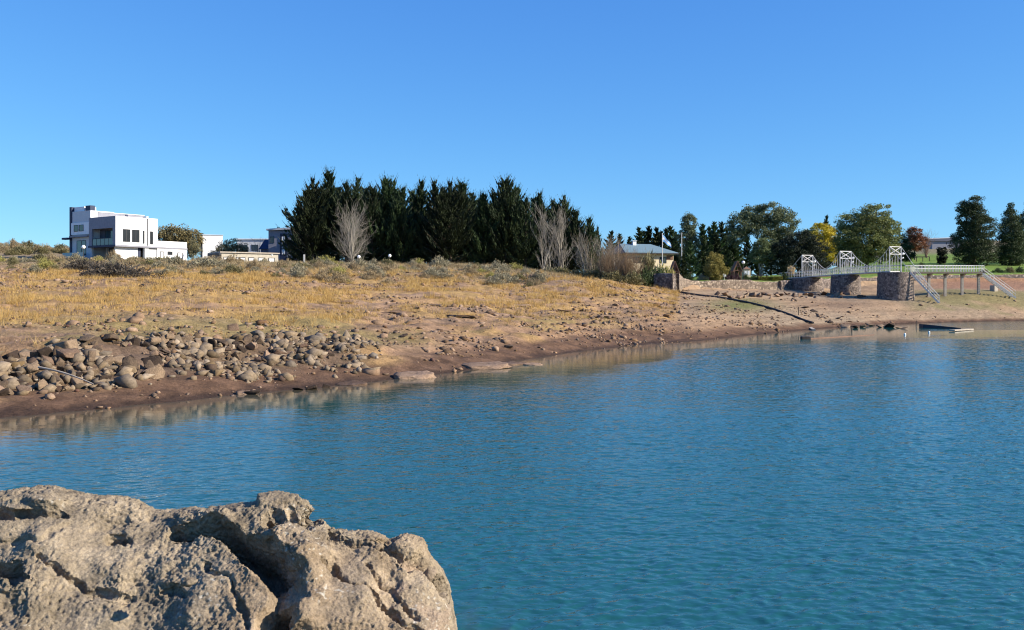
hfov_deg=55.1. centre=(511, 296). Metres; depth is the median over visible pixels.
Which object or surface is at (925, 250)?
bare tree
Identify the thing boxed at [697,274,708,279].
park shrub
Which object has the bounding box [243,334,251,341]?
rock
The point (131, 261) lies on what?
dry shrub
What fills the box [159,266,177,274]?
saltbush
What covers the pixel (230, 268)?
olive shrub
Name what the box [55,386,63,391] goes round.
rock
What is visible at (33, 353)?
rock
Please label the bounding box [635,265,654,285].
thicket shrub
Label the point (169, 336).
boulder
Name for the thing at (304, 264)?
olive shrub
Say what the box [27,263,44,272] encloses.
saltbush
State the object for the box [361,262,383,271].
saltbush
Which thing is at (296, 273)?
saltbush
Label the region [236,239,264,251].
long grey building
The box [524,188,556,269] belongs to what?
conifer tree
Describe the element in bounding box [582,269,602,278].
thicket shrub
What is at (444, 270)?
saltbush
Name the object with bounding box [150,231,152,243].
slit window
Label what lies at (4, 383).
rock
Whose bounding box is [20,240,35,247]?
hill shrub
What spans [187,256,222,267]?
saltbush
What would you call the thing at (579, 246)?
bare sapling
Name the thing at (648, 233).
pine tree
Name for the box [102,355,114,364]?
rock
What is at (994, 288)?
concrete block
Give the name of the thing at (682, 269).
fir tree
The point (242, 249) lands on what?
willow tree
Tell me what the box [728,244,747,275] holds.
pine tree
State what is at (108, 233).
balcony door
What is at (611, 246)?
bare sapling
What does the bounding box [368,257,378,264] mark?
saltbush
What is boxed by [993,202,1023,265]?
cypress tree
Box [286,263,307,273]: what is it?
saltbush
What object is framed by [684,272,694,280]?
park shrub
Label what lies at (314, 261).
olive shrub
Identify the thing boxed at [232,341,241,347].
boulder
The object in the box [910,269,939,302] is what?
gangway
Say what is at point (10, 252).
hill shrub
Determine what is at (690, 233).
gum tree
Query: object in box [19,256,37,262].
saltbush
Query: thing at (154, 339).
boulder
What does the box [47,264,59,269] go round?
olive shrub
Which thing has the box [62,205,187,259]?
white house
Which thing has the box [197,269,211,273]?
olive shrub
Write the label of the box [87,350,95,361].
boulder
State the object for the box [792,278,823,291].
stone pier
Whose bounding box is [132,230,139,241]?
window
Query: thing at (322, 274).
dry shrub
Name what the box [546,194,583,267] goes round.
conifer tree
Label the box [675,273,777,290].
stone wall
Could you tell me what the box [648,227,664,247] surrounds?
pine tree
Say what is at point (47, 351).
boulder
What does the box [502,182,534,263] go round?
conifer tree
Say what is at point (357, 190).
conifer tree
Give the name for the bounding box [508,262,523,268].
broom bush
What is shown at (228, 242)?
willow tree
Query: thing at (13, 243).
hill shrub
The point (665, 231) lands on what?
pine tree
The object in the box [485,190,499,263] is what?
conifer tree
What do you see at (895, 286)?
stone pier
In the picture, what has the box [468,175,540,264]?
conifer tree
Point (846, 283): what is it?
stone pier
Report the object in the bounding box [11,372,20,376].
rock
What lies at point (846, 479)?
water
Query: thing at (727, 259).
fir tree
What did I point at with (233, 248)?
willow tree
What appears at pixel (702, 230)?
pine tree
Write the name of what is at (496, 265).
saltbush
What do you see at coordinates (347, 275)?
dry shrub
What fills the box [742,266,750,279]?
garden kiosk
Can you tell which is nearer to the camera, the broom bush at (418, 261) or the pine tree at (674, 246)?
the broom bush at (418, 261)
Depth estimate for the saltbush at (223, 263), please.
111.00 m
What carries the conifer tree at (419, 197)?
on the ground at (987, 303)
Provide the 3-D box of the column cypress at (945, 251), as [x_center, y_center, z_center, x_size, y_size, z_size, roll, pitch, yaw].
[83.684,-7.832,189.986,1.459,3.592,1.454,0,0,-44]
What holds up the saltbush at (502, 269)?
on the ground at (987, 303)
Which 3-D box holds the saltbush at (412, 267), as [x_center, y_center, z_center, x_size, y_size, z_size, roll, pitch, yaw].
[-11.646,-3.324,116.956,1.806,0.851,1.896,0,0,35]
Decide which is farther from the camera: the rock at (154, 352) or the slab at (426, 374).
the slab at (426, 374)
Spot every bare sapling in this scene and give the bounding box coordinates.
[569,228,590,270]
[572,235,599,271]
[588,234,622,270]
[597,239,626,271]
[600,233,625,260]
[601,237,622,269]
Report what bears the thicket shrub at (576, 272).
on the ground at (987, 303)
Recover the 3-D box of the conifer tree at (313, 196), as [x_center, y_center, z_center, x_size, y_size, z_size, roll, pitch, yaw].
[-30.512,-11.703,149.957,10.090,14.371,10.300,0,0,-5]
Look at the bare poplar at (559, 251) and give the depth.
133.43 m
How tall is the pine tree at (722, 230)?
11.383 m
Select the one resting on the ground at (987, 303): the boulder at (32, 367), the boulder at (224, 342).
the boulder at (224, 342)
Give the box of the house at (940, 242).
[923,237,957,248]
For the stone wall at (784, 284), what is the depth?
140.27 m
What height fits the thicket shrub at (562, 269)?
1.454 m
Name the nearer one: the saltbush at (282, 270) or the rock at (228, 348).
the rock at (228, 348)
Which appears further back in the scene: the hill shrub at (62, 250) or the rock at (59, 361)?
the hill shrub at (62, 250)
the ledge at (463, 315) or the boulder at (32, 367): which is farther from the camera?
the ledge at (463, 315)
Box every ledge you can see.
[380,311,415,313]
[447,315,479,316]
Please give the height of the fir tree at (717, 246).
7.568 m
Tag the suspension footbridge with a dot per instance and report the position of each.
(850, 270)
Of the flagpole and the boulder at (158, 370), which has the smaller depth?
the boulder at (158, 370)
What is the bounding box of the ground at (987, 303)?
[0,240,1023,417]
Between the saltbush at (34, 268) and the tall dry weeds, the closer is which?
the saltbush at (34, 268)
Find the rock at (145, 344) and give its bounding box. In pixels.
[142,341,149,346]
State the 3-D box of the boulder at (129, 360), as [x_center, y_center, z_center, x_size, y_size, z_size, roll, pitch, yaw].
[-11.697,2.195,30.138,0.352,0.624,0.500,-24,-36,9]
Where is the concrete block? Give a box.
[990,285,997,291]
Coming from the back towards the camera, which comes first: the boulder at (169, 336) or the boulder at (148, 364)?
the boulder at (169, 336)
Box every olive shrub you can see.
[5,256,19,263]
[8,260,19,264]
[31,253,50,261]
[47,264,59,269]
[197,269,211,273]
[220,264,244,272]
[291,260,313,268]
[308,258,324,264]
[380,259,392,266]
[513,272,527,279]
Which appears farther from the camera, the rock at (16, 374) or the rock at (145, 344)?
the rock at (145, 344)
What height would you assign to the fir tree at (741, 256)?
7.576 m
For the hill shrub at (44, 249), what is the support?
on the ground at (987, 303)
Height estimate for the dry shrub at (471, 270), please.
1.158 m
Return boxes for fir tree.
[678,253,688,277]
[679,241,701,276]
[696,235,712,277]
[709,233,724,277]
[720,245,732,277]
[735,246,745,265]
[741,237,754,273]
[750,258,769,275]
[762,242,776,274]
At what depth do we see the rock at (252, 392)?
29.84 m
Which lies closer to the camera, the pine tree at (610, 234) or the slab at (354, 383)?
the slab at (354, 383)
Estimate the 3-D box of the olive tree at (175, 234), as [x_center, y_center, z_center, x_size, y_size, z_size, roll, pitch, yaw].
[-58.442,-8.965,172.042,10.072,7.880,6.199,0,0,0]
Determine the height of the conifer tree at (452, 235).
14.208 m
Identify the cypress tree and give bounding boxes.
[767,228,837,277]
[890,234,917,263]
[946,195,1003,265]
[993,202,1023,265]
[1018,210,1023,248]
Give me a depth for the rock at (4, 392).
26.56 m
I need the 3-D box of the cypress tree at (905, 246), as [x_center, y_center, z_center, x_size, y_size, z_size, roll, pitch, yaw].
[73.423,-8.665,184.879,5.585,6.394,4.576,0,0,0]
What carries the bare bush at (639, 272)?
on the ground at (987, 303)
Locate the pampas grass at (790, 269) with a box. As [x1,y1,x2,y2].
[787,265,794,279]
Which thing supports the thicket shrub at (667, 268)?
on the ground at (987, 303)
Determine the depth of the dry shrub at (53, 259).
124.05 m
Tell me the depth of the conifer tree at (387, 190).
150.12 m
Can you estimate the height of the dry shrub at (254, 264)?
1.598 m
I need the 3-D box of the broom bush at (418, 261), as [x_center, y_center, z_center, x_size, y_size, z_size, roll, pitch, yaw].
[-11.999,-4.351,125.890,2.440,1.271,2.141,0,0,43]
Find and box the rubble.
[0,329,385,395]
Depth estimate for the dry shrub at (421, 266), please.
119.61 m
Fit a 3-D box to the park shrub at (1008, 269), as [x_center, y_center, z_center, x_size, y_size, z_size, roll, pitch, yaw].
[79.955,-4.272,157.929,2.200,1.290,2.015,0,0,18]
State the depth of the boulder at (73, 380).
28.20 m
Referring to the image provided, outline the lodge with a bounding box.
[611,241,678,272]
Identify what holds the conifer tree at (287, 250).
on the ground at (987, 303)
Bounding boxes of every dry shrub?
[46,251,56,259]
[47,255,66,260]
[61,258,74,265]
[103,249,121,259]
[124,258,140,265]
[185,264,200,269]
[222,253,238,262]
[245,259,264,269]
[275,260,288,267]
[309,268,332,281]
[312,261,326,268]
[324,269,352,283]
[339,270,355,280]
[345,260,362,270]
[358,269,384,278]
[361,276,375,279]
[379,276,396,283]
[380,262,392,272]
[416,261,430,269]
[418,272,429,278]
[462,266,483,274]
[532,278,541,284]
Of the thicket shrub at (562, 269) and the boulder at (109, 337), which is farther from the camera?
the thicket shrub at (562, 269)
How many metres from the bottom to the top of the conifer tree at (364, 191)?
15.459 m
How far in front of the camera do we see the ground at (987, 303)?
60.38 m
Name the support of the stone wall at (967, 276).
on the ground at (987, 303)
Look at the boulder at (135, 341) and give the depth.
32.61 m
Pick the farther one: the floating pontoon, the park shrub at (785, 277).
the park shrub at (785, 277)
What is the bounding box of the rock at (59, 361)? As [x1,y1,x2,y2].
[56,357,63,365]
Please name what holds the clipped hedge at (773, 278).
on the ground at (987, 303)
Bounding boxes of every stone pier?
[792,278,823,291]
[830,275,860,294]
[877,272,914,300]
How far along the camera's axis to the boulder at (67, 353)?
29.48 m
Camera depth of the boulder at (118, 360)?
30.38 m
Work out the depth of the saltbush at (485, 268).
118.16 m
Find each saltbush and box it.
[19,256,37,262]
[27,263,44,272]
[27,265,41,272]
[66,252,86,259]
[151,259,167,267]
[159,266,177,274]
[161,255,172,262]
[169,254,185,264]
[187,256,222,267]
[217,260,230,265]
[247,266,265,271]
[275,268,286,273]
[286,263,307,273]
[287,267,305,277]
[324,258,336,265]
[346,257,376,265]
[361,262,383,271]
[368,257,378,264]
[374,268,387,276]
[406,265,420,269]
[422,268,435,276]
[428,255,451,266]
[432,270,453,278]
[435,260,447,266]
[437,265,449,272]
[461,262,475,269]
[475,266,490,271]
[486,260,513,269]
[486,275,506,284]
[492,268,511,281]
[495,266,510,271]
[506,275,521,283]
[522,268,532,273]
[526,268,549,281]
[541,265,556,271]
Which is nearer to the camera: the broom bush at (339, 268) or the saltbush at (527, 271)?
the broom bush at (339, 268)
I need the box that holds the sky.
[0,0,1023,275]
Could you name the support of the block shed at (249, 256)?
on the ground at (987, 303)
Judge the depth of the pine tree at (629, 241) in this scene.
204.88 m
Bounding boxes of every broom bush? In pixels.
[36,257,52,268]
[316,255,342,263]
[328,263,346,274]
[415,257,425,264]
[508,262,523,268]
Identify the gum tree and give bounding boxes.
[674,211,700,263]
[722,201,801,274]
[747,238,776,274]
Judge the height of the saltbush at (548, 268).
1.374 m
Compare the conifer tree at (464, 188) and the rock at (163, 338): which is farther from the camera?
the conifer tree at (464, 188)
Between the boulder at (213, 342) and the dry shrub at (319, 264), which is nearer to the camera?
the boulder at (213, 342)
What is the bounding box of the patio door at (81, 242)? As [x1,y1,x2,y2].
[77,240,85,254]
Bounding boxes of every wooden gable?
[670,261,679,272]
[730,261,742,279]
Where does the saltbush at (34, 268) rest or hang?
on the ground at (987, 303)
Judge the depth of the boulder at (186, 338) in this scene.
34.58 m
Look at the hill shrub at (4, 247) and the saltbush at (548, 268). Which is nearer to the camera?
the saltbush at (548, 268)
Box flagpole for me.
[662,233,670,264]
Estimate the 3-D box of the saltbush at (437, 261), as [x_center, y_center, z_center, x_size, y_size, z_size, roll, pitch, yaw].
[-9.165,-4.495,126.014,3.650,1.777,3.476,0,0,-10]
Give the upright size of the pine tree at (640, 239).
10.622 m
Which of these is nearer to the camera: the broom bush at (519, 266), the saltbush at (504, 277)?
the saltbush at (504, 277)
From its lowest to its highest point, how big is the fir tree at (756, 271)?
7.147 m
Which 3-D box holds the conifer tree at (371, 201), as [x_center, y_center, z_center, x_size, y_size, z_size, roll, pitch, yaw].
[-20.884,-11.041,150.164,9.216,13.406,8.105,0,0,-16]
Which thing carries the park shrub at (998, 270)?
on the ground at (987, 303)
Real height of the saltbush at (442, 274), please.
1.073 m
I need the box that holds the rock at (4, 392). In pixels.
[0,388,9,395]
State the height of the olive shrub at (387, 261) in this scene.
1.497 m
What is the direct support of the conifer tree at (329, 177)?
on the ground at (987, 303)
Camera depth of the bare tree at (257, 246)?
169.66 m
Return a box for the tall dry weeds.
[0,255,618,293]
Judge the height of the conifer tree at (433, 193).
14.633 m
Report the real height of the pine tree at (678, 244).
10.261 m
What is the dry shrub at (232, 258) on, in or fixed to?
on the ground at (987, 303)
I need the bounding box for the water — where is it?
[0,321,1023,629]
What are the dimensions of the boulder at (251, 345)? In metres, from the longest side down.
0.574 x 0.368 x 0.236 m
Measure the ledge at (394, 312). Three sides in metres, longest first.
2.995 x 1.358 x 0.141 m
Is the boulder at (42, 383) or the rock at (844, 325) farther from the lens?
the rock at (844, 325)
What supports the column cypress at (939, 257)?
on the ground at (987, 303)
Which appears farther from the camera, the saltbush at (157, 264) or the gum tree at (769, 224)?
the gum tree at (769, 224)
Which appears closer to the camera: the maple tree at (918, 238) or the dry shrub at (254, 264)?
the dry shrub at (254, 264)
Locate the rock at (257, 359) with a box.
[254,357,260,361]
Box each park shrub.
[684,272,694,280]
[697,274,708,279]
[725,271,735,279]
[735,272,745,279]
[748,274,757,279]
[782,272,790,279]
[990,268,1004,272]
[1005,266,1014,272]
[1015,265,1023,272]
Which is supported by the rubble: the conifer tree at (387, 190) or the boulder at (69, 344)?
the boulder at (69, 344)
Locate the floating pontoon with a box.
[919,324,973,330]
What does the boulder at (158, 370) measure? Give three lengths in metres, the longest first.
0.610 x 0.479 x 0.450 m
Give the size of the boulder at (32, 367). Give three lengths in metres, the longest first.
0.577 x 0.326 x 0.307 m
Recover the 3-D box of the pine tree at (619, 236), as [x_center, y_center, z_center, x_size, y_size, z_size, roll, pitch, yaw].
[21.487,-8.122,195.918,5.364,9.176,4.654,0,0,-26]
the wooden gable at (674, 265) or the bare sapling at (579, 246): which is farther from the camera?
the wooden gable at (674, 265)
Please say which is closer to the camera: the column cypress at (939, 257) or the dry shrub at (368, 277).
the dry shrub at (368, 277)
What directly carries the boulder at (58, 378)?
on the ground at (987, 303)
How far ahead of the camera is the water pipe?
101.83 m
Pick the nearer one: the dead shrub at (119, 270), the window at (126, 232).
the dead shrub at (119, 270)
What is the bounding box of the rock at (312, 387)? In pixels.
[305,385,317,389]
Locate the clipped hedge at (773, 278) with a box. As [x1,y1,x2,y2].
[757,276,782,280]
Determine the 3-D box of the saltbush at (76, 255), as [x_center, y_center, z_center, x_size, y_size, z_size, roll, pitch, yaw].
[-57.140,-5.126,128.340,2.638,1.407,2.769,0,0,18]
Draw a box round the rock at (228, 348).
[225,346,232,350]
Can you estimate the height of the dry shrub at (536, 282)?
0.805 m
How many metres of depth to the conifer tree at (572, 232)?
147.21 m
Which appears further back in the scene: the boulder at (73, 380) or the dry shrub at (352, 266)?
the dry shrub at (352, 266)
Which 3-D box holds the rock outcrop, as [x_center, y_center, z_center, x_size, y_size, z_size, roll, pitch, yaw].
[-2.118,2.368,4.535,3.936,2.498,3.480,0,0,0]
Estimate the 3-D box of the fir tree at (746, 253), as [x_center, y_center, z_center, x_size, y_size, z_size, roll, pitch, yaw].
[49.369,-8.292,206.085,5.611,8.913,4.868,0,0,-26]
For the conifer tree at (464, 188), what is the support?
on the ground at (987, 303)
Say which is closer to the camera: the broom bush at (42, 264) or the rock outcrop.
the rock outcrop
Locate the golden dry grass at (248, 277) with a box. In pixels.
[0,260,681,346]
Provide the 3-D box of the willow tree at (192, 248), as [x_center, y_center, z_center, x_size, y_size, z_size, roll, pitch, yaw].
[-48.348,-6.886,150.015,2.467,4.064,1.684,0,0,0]
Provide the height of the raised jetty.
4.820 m
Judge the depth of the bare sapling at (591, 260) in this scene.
121.53 m
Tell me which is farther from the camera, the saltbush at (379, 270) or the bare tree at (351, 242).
the bare tree at (351, 242)
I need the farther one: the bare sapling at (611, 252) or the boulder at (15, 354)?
the bare sapling at (611, 252)
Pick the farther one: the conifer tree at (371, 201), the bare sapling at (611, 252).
the conifer tree at (371, 201)
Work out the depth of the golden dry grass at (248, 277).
71.71 m
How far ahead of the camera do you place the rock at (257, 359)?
34.40 m
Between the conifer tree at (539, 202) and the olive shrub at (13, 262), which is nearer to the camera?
the olive shrub at (13, 262)
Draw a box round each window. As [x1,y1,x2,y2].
[79,225,83,230]
[123,229,129,241]
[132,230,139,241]
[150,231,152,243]
[251,245,257,250]
[660,257,666,262]
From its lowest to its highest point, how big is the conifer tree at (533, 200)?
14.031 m
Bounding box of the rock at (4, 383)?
[0,379,7,387]
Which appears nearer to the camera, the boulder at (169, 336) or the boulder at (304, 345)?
the boulder at (169, 336)
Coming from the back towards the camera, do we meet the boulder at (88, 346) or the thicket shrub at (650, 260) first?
the thicket shrub at (650, 260)
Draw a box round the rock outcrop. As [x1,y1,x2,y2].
[0,484,457,629]
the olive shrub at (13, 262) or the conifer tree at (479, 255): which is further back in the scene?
the conifer tree at (479, 255)
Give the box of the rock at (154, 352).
[149,350,159,355]
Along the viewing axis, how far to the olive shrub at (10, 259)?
116.73 m
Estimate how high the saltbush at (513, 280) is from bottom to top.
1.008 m
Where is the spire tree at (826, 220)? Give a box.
[821,214,831,267]
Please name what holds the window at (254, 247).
in the long grey building at (252, 242)
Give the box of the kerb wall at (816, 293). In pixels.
[791,293,833,294]
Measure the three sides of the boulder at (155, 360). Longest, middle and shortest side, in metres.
0.644 x 0.557 x 0.443 m
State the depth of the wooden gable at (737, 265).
138.95 m
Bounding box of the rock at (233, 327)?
[227,323,238,330]
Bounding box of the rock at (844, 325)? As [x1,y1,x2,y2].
[840,324,849,327]
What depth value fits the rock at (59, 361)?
29.11 m
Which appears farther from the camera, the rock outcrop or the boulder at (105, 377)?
the boulder at (105, 377)
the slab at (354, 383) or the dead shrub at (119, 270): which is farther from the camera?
the dead shrub at (119, 270)
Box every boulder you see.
[2,350,19,358]
[16,384,31,391]
[19,351,30,358]
[26,360,39,372]
[36,346,53,356]
[38,378,47,390]
[42,355,54,364]
[52,339,77,348]
[52,372,63,384]
[56,348,79,358]
[70,377,83,384]
[79,334,94,340]
[82,368,98,374]
[84,345,92,349]
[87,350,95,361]
[95,346,102,355]
[96,375,111,379]
[102,333,118,340]
[114,354,124,364]
[122,356,138,369]
[123,338,139,345]
[141,356,163,366]
[144,360,154,368]
[144,364,164,378]
[148,337,160,341]
[165,334,174,339]
[181,335,194,341]
[208,339,216,347]
[216,339,228,345]
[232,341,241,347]
[245,342,255,349]
[273,349,287,354]
[277,332,284,338]
[299,343,307,347]
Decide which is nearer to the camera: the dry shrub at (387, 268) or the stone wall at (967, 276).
the dry shrub at (387, 268)
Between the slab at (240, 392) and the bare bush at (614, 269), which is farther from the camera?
the bare bush at (614, 269)
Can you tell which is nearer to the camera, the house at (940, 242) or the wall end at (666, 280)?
the wall end at (666, 280)
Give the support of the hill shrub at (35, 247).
on the ground at (987, 303)
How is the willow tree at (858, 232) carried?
on the ground at (987, 303)
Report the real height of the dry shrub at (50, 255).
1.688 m
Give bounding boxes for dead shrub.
[61,256,104,270]
[77,258,163,277]
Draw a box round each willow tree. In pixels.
[188,238,203,258]
[208,240,229,251]
[221,238,239,251]
[227,238,247,251]
[236,243,249,251]
[829,203,905,271]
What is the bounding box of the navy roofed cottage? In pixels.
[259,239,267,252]
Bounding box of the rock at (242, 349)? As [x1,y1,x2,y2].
[236,345,246,352]
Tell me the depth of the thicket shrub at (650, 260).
125.67 m
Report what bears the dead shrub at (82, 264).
on the ground at (987, 303)
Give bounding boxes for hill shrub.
[0,243,12,252]
[2,238,22,247]
[3,248,22,254]
[11,244,33,254]
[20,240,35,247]
[30,243,44,250]
[32,245,49,253]
[53,246,68,253]
[54,243,68,249]
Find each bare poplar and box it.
[527,203,555,266]
[533,227,555,268]
[537,204,581,267]
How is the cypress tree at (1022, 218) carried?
on the ground at (987, 303)
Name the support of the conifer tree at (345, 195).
on the ground at (987, 303)
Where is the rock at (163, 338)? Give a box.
[160,335,168,343]
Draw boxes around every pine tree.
[603,230,617,269]
[616,233,623,245]
[627,236,631,243]
[632,227,646,243]
[644,225,652,243]
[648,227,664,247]
[661,228,673,270]
[664,225,680,273]
[673,231,684,272]
[694,223,711,271]
[701,226,712,267]
[707,221,733,270]
[717,221,736,257]
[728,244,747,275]
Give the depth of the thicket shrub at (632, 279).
114.39 m
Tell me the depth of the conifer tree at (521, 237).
148.18 m
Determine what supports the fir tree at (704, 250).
on the ground at (987, 303)
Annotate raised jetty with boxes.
[906,265,983,296]
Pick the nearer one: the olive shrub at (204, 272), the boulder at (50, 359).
the boulder at (50, 359)
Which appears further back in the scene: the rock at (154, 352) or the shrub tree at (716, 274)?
the shrub tree at (716, 274)
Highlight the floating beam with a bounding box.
[800,334,873,338]
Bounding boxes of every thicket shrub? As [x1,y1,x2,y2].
[543,265,571,273]
[567,268,589,275]
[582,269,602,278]
[597,269,629,281]
[619,270,644,284]
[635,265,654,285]
[636,247,655,283]
[645,264,666,284]
[653,260,673,281]
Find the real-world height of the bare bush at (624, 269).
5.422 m
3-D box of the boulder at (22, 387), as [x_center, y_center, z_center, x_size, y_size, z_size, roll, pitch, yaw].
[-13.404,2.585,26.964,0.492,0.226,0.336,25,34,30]
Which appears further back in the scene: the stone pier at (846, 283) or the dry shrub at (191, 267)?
the stone pier at (846, 283)
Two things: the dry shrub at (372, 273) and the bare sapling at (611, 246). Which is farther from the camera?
the bare sapling at (611, 246)
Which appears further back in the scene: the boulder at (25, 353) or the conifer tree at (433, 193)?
the conifer tree at (433, 193)
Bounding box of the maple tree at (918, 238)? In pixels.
[904,226,928,259]
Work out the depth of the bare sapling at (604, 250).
120.19 m
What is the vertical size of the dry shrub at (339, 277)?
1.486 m
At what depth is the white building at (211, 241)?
172.46 m
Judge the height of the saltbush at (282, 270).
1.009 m
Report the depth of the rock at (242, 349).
35.06 m
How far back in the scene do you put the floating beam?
69.83 m
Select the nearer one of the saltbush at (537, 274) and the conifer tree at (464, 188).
the saltbush at (537, 274)
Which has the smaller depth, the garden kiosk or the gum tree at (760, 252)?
the garden kiosk
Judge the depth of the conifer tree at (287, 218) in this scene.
165.78 m
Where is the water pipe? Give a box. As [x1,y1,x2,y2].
[678,291,813,323]
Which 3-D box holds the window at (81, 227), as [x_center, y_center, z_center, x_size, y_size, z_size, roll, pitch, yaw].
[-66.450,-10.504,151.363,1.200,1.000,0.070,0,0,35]
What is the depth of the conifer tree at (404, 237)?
148.55 m
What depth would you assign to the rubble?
32.66 m
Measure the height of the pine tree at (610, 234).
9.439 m
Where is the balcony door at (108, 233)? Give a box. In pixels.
[105,230,112,237]
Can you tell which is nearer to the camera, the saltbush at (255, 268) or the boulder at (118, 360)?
the boulder at (118, 360)
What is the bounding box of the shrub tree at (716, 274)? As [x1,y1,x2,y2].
[703,251,729,279]
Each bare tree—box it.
[249,237,263,251]
[331,195,376,261]
[921,229,938,257]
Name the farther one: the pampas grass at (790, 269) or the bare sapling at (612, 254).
the pampas grass at (790, 269)
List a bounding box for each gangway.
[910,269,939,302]
[979,266,1015,297]
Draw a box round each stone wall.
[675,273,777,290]
[778,278,876,289]
[914,274,1023,280]
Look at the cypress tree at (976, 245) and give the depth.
180.56 m
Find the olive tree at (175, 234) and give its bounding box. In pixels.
[158,223,205,258]
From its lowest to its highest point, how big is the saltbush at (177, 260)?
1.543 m
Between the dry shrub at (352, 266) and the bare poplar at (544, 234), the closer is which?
the dry shrub at (352, 266)
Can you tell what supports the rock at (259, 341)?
on the ground at (987, 303)
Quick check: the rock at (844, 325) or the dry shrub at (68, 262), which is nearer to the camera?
the rock at (844, 325)
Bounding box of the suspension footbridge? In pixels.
[780,246,926,281]
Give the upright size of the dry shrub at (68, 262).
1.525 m
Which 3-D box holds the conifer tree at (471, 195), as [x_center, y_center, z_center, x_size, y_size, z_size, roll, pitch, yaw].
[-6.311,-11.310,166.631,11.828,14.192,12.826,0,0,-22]
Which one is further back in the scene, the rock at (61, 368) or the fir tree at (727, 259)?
the fir tree at (727, 259)
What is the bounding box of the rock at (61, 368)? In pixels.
[57,365,65,373]
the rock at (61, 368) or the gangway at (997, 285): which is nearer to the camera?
the rock at (61, 368)
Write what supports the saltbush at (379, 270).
on the ground at (987, 303)
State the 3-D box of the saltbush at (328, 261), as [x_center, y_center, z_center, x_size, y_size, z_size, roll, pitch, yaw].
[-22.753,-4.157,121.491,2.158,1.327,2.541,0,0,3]
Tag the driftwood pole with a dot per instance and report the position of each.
(45, 368)
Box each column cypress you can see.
[936,247,943,263]
[942,246,947,263]
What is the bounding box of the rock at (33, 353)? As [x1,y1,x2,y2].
[30,350,38,357]
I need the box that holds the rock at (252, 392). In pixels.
[244,389,260,394]
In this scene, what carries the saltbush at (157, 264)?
on the ground at (987, 303)
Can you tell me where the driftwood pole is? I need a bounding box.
[38,366,93,384]
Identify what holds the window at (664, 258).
in the lodge
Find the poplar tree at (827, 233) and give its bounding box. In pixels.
[799,222,843,261]
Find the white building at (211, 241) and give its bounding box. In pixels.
[200,234,222,257]
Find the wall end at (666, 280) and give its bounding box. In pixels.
[654,273,675,290]
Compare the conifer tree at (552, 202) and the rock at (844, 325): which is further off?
the conifer tree at (552, 202)
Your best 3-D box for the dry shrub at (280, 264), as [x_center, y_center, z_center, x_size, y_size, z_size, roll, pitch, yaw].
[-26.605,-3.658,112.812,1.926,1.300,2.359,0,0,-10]
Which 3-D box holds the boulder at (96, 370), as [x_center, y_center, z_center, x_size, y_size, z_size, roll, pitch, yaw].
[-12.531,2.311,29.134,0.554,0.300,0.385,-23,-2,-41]
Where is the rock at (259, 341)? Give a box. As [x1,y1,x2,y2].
[255,338,264,344]
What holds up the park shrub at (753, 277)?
on the ground at (987, 303)
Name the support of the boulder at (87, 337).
on the ground at (987, 303)
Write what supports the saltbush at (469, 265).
on the ground at (987, 303)
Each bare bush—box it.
[590,250,619,276]
[597,244,640,276]
[616,242,640,275]
[617,248,647,275]
[627,262,650,284]
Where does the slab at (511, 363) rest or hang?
on the ground at (987, 303)
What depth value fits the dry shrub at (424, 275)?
103.09 m
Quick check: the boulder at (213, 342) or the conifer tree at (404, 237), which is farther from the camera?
the conifer tree at (404, 237)
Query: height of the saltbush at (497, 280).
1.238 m
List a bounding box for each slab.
[236,390,249,394]
[335,380,366,385]
[393,370,436,378]
[462,361,511,369]
[506,361,526,365]
[523,362,542,364]
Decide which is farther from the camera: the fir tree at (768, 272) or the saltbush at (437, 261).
the fir tree at (768, 272)
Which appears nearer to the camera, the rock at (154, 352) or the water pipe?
the rock at (154, 352)
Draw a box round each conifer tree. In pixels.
[277,190,315,261]
[277,198,310,261]
[280,176,335,261]
[316,166,343,258]
[319,179,375,261]
[336,174,370,261]
[344,181,377,261]
[350,182,400,261]
[361,172,413,261]
[378,185,428,263]
[405,188,427,260]
[407,175,431,263]
[410,178,456,263]
[415,177,487,263]
[440,177,487,262]
[462,188,508,263]
[463,189,481,264]
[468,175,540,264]
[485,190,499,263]
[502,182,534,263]
[503,195,547,267]
[517,192,553,269]
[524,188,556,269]
[545,195,558,268]
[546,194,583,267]
[561,205,592,270]
[571,215,604,272]
[595,224,604,270]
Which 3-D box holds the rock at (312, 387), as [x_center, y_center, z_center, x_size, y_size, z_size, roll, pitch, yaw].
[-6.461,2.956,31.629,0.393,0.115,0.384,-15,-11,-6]
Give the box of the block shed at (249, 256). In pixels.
[207,251,279,261]
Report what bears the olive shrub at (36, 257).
on the ground at (987, 303)
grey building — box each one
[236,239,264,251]
[266,227,310,261]
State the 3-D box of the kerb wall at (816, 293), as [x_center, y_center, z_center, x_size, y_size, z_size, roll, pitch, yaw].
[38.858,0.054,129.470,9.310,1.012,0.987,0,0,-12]
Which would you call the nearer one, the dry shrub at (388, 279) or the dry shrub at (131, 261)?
the dry shrub at (388, 279)
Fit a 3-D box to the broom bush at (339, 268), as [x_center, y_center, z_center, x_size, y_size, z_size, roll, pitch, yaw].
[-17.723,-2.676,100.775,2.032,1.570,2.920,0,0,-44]
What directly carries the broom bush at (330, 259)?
on the ground at (987, 303)
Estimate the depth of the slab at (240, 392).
29.90 m
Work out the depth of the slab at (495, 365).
40.38 m
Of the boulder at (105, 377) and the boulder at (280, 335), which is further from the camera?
the boulder at (280, 335)

